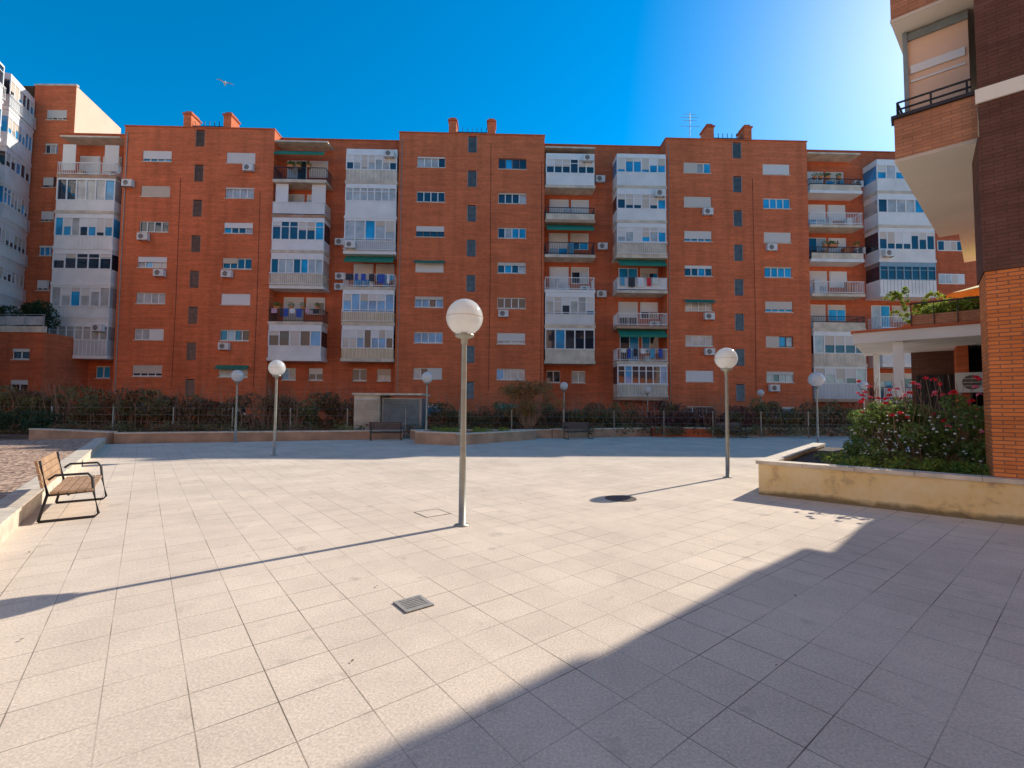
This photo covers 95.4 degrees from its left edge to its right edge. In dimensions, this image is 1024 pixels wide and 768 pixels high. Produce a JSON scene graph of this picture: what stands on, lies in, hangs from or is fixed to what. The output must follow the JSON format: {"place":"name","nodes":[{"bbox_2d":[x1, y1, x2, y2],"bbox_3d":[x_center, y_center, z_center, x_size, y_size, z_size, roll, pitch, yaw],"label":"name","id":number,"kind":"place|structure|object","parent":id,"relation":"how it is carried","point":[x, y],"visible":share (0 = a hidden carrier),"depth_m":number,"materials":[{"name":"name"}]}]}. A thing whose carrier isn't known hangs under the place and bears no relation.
{"place":"outdoors","nodes":[
{"label":"outdoors","id":0,"kind":"place"},
{"bbox_2d":[0,438,94,499],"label":"bark gravel bed","id":1,"kind":"object","parent":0,"point":[18,458],"depth_m":12.87,"materials":[{"name":"brown gravel"}]},
{"bbox_2d":[0,426,650,443],"bbox_3d":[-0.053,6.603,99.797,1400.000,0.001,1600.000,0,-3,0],"label":"ground","id":2,"kind":"structure","parent":0,"point":[8,436],"depth_m":23.83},
{"bbox_2d":[0,62,35,325],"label":"balcony wing building","id":3,"kind":"structure","parent":2,"relation":"on","point":[17,108],"depth_m":36.67,"materials":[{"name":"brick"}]},
{"bbox_2d":[0,407,64,433],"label":"garden shrub","id":4,"kind":"object","parent":2,"relation":"on","point":[35,420],"visible":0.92,"depth_m":22.81,"materials":[{"name":"green plant"}]},
{"bbox_2d":[0,314,87,422],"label":"brick annex","id":5,"kind":"object","parent":2,"relation":"on","point":[40,356],"visible":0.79,"depth_m":34.41,"materials":[{"name":"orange brick"}]},
{"bbox_2d":[10,349,29,390],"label":"windows","id":6,"kind":"structure","parent":5,"relation":"in","point":[18,354],"depth_m":34.38,"materials":[{"name":"white glass"}]},
{"bbox_2d":[0,300,60,327],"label":"terrace hedge","id":7,"kind":"object","parent":5,"relation":"on","point":[37,307],"visible":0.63,"depth_m":35.09,"materials":[{"name":"green plant"}]},
{"bbox_2d":[0,438,105,543],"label":"kerb wall","id":8,"kind":"structure","parent":2,"relation":"on","point":[19,506],"depth_m":7.42,"materials":[{"name":"concrete"}]},
{"bbox_2d":[23,84,120,326],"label":"tall brick building","id":9,"kind":"structure","parent":2,"relation":"on","point":[69,108],"depth_m":38.98,"materials":[{"name":"orange brick"}]},
{"bbox_2d":[35,110,66,325],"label":"windows","id":10,"kind":"structure","parent":9,"relation":"in","point":[58,115],"depth_m":38.88,"materials":[{"name":"white glass"}]},
{"bbox_2d":[352,393,429,435],"bbox_3d":[-7.115,1.790,27.743,4.000,2.420,2.600,0,-3,0],"label":"ventilation housing","id":11,"kind":"object","parent":2,"relation":"on","point":[369,407],"visible":0.79,"depth_m":26.77,"materials":[{"name":"grey metal"}]},
{"bbox_2d":[0,421,887,436],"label":"groundcover plants","id":12,"kind":"object","parent":2,"relation":"on","point":[200,426],"visible":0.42,"depth_m":26.29,"materials":[{"name":"green plant"}]},
{"bbox_2d":[0,376,911,433],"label":"hedge","id":13,"kind":"object","parent":2,"relation":"on","point":[92,403],"visible":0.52,"depth_m":27.52,"materials":[{"name":"green plant"}]},
{"bbox_2d":[47,126,979,427],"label":"walls","id":14,"kind":"structure","parent":2,"relation":"on","point":[449,250],"depth_m":38.23,"materials":[{"name":"brick"}]},
{"bbox_2d":[58,111,894,402],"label":"roof","id":15,"kind":"structure","parent":14,"relation":"attached to","point":[231,121],"depth_m":38.99,"materials":[{"name":"brick"}]},
{"bbox_2d":[48,135,936,402],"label":"balconies","id":16,"kind":"structure","parent":14,"relation":"attached to","point":[899,232],"depth_m":38.05,"materials":[{"name":"white glass"}]},
{"bbox_2d":[273,160,859,306],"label":"balcony plants","id":17,"kind":"object","parent":16,"relation":"attached to","point":[317,304],"visible":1,"depth_m":38.22,"materials":[{"name":"green plant"}]},
{"bbox_2d":[121,163,865,391],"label":"air conditioners","id":18,"kind":"object","parent":14,"relation":"attached to","point":[127,183],"visible":0.91,"depth_m":37.85,"materials":[{"name":"metal"}]},
{"bbox_2d":[94,130,964,417],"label":"windows","id":19,"kind":"structure","parent":14,"relation":"attached to","point":[422,266],"depth_m":38.14,"materials":[{"name":"white glass"}]},
{"bbox_2d":[496,376,565,428],"bbox_3d":[1.044,1.216,26.458,3.974,3.395,1.845,0,-3,0],"label":"autumn shrub","id":20,"kind":"object","parent":2,"relation":"on","point":[513,391],"visible":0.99,"depth_m":26.41,"materials":[{"name":"brown plant"}]},
{"bbox_2d":[560,382,567,421],"bbox_3d":[3.188,1.498,28.562,0.506,3.250,0.506,0,-3,0],"label":"street lamp","id":21,"kind":"object","parent":2,"relation":"on","point":[563,386],"visible":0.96,"depth_m":28.52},
{"bbox_2d":[644,387,650,410],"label":"street lamp","id":22,"kind":"object","parent":2,"relation":"on","point":[647,390],"visible":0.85,"depth_m":33.88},
{"bbox_2d":[757,389,763,401],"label":"street lamp","id":23,"kind":"object","parent":2,"relation":"on","point":[759,392],"visible":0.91,"depth_m":34.87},
{"bbox_2d":[0,0,904,150],"label":"sky","id":24,"kind":"structure","parent":0,"point":[825,74],"materials":[{"name":"blue"}]},
{"bbox_2d":[0,436,1023,767],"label":"paving","id":25,"kind":"structure","parent":0,"point":[214,604],"depth_m":3.77,"materials":[{"name":"tile"}]},
{"bbox_2d":[34,451,106,522],"bbox_3d":[-6.965,1.565,7.428,0.721,0.883,1.800,3,-4,-38],"label":"park bench","id":26,"kind":"object","parent":25,"relation":"on","point":[48,469],"visible":1,"depth_m":6.99,"materials":[{"name":"wood"}]},
{"bbox_2d":[231,370,243,442],"bbox_3d":[-12.408,0.991,20.972,0.546,3.270,0.546,0,-3,0],"label":"street lamp","id":27,"kind":"object","parent":25,"relation":"on","point":[237,377],"visible":1,"depth_m":20.91,"materials":[{"name":"grey metal"}]},
{"bbox_2d":[268,360,285,455],"bbox_3d":[-7.957,0.793,15.677,0.546,3.220,0.546,0,-3,0],"label":"street lamp","id":28,"kind":"object","parent":25,"relation":"on","point":[276,368],"visible":1,"depth_m":15.60,"materials":[{"name":"grey metal"}]},
{"bbox_2d":[369,422,402,440],"bbox_3d":[-6.220,2.334,23.013,1.600,0.883,0.721,1,-3,-20],"label":"park bench","id":29,"kind":"object","parent":25,"relation":"on","point":[385,425],"visible":1,"depth_m":23.22,"materials":[{"name":"metal"}]},
{"bbox_2d":[393,595,433,613],"bbox_3d":[-0.845,1.883,3.993,0.258,0.013,0.258,3,-4,-38],"label":"drain grate","id":30,"kind":"object","parent":25,"relation":"on","point":[412,604],"visible":1,"depth_m":3.98,"materials":[{"name":"metal"}]},
{"bbox_2d":[421,372,432,430],"bbox_3d":[-4.009,1.078,21.872,0.546,3.320,0.546,0,-3,0],"label":"street lamp","id":31,"kind":"object","parent":25,"relation":"on","point":[427,378],"visible":0.94,"depth_m":21.81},
{"bbox_2d":[414,509,450,517],"bbox_3d":[-1.266,2.051,7.408,0.440,0.004,0.432,3,-4,-38],"label":"inspection cover","id":32,"kind":"object","parent":25,"relation":"on","point":[432,513],"visible":1,"depth_m":7.38,"materials":[{"name":"stone"}]},
{"bbox_2d":[50,406,855,437],"bbox_3d":[2.457,2.216,25.969,63.275,1.550,0.616,1,-3,-5],"label":"wire fence","id":33,"kind":"object","parent":25,"relation":"on","point":[347,422],"visible":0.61,"depth_m":25.57,"materials":[{"name":"black metal"}]},
{"bbox_2d":[28,427,893,443],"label":"garden wall","id":34,"kind":"structure","parent":25,"relation":"on","point":[114,437],"depth_m":22.20,"materials":[{"name":"concrete"}]},
{"bbox_2d":[446,299,482,526],"bbox_3d":[-0.703,0.389,6.739,0.546,3.270,0.546,0,-3,0],"label":"street lamp","id":35,"kind":"object","parent":25,"relation":"on","point":[464,318],"visible":1,"depth_m":6.66,"materials":[{"name":"grey metal"}]},
{"bbox_2d":[415,429,536,445],"bbox_3d":[-1.494,2.526,22.320,6.196,0.610,3.939,1,-3,-9],"label":"brick planter","id":36,"kind":"object","parent":25,"relation":"on","point":[422,436],"visible":0.9,"depth_m":21.16,"materials":[{"name":"stone"}]},
{"bbox_2d":[430,427,508,431],"bbox_3d":[-2.121,2.313,23.037,4.130,0.405,2.007,0,-3,0],"label":"grass tuft planting","id":37,"kind":"object","parent":36,"relation":"on","point":[447,429],"depth_m":23.06,"materials":[{"name":"green plant"}]},
{"bbox_2d":[562,422,593,438],"bbox_3d":[3.579,2.515,25.111,1.600,0.883,0.721,1,-3,-17],"label":"park bench","id":38,"kind":"object","parent":25,"relation":"on","point":[569,425],"visible":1,"depth_m":25.33,"materials":[{"name":"metal"}]},
{"bbox_2d":[605,495,636,501],"bbox_3d":[2.033,2.138,8.707,0.580,0.008,0.580,0,-3,0],"label":"manhole cover","id":39,"kind":"object","parent":25,"relation":"on","point":[621,498],"visible":1,"depth_m":8.69,"materials":[{"name":"metal"}]},
{"bbox_2d":[714,348,737,477],"bbox_3d":[5.345,0.700,11.582,0.546,3.220,0.546,0,-3,0],"label":"street lamp","id":40,"kind":"object","parent":25,"relation":"on","point":[726,360],"visible":1,"depth_m":11.51,"materials":[{"name":"grey metal"}]},
{"bbox_2d":[715,422,746,437],"bbox_3d":[12.779,2.687,27.109,1.600,0.883,0.721,1,-3,-6],"label":"park bench","id":41,"kind":"object","parent":25,"relation":"on","point":[732,425],"visible":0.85,"depth_m":27.39,"materials":[{"name":"metal"}]},
{"bbox_2d":[808,372,824,442],"bbox_3d":[14.791,1.168,22.576,0.726,3.510,0.726,0,-3,0],"label":"street lamp","id":42,"kind":"object","parent":25,"relation":"on","point":[816,380],"visible":0.94,"depth_m":22.48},
{"bbox_2d":[858,381,868,428],"bbox_3d":[20.389,1.508,26.966,0.506,3.350,0.506,0,-3,0],"label":"street lamp","id":43,"kind":"object","parent":25,"relation":"on","point":[862,386],"visible":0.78,"depth_m":26.93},
{"bbox_2d":[756,443,1023,524],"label":"planter wall","id":44,"kind":"structure","parent":25,"relation":"on","point":[803,472],"depth_m":7.96,"materials":[{"name":"beige concrete"}]},
{"bbox_2d":[814,447,989,475],"bbox_3d":[8.400,1.584,9.852,4.302,0.354,4.925,0,-3,0],"label":"planter groundcover","id":45,"kind":"object","parent":44,"relation":"in","point":[936,464],"visible":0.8,"depth_m":8.56,"materials":[{"name":"green plant"}]},
{"bbox_2d":[842,375,985,466],"bbox_3d":[8.116,0.785,9.309,2.497,1.885,1.942,-2,-4,39],"label":"rose bush","id":46,"kind":"object","parent":44,"relation":"in","point":[879,418],"visible":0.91,"depth_m":9.13,"materials":[{"name":"green plant"}]},
{"bbox_2d":[851,296,984,452],"bbox_3d":[12.890,0.155,12.722,5.480,4.540,3.960,-2,-4,41],"label":"porch","id":47,"kind":"object","parent":25,"relation":"on","point":[943,346],"visible":0.41,"depth_m":13.01,"materials":[{"name":"brick"}]},
{"bbox_2d":[883,286,979,326],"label":"terrace plants","id":48,"kind":"object","parent":47,"relation":"on","point":[963,305],"visible":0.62,"depth_m":13.24,"materials":[{"name":"green plant"}]},
{"bbox_2d":[942,285,978,298],"bbox_3d":[12.970,-2.126,12.752,1.663,1.260,1.663,2,-3,-22],"label":"awning","id":49,"kind":"object","parent":47,"relation":"on","point":[971,291],"visible":0.17,"depth_m":13.22,"materials":[{"name":"orange fabric"}]},
{"bbox_2d":[972,0,1023,478],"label":"walls","id":50,"kind":"structure","parent":0,"point":[998,176],"depth_m":7.29,"materials":[{"name":"orange brick"}]},
{"bbox_2d":[890,0,1023,261],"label":"balconies","id":51,"kind":"structure","parent":50,"relation":"attached to","point":[935,144],"depth_m":8.29,"materials":[{"name":"brick"}]},
{"bbox_2d":[902,10,970,111],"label":"windows","id":52,"kind":"structure","parent":51,"relation":"attached to","point":[935,55],"depth_m":8.36,"materials":[{"name":"beige plastic"}]}
]}

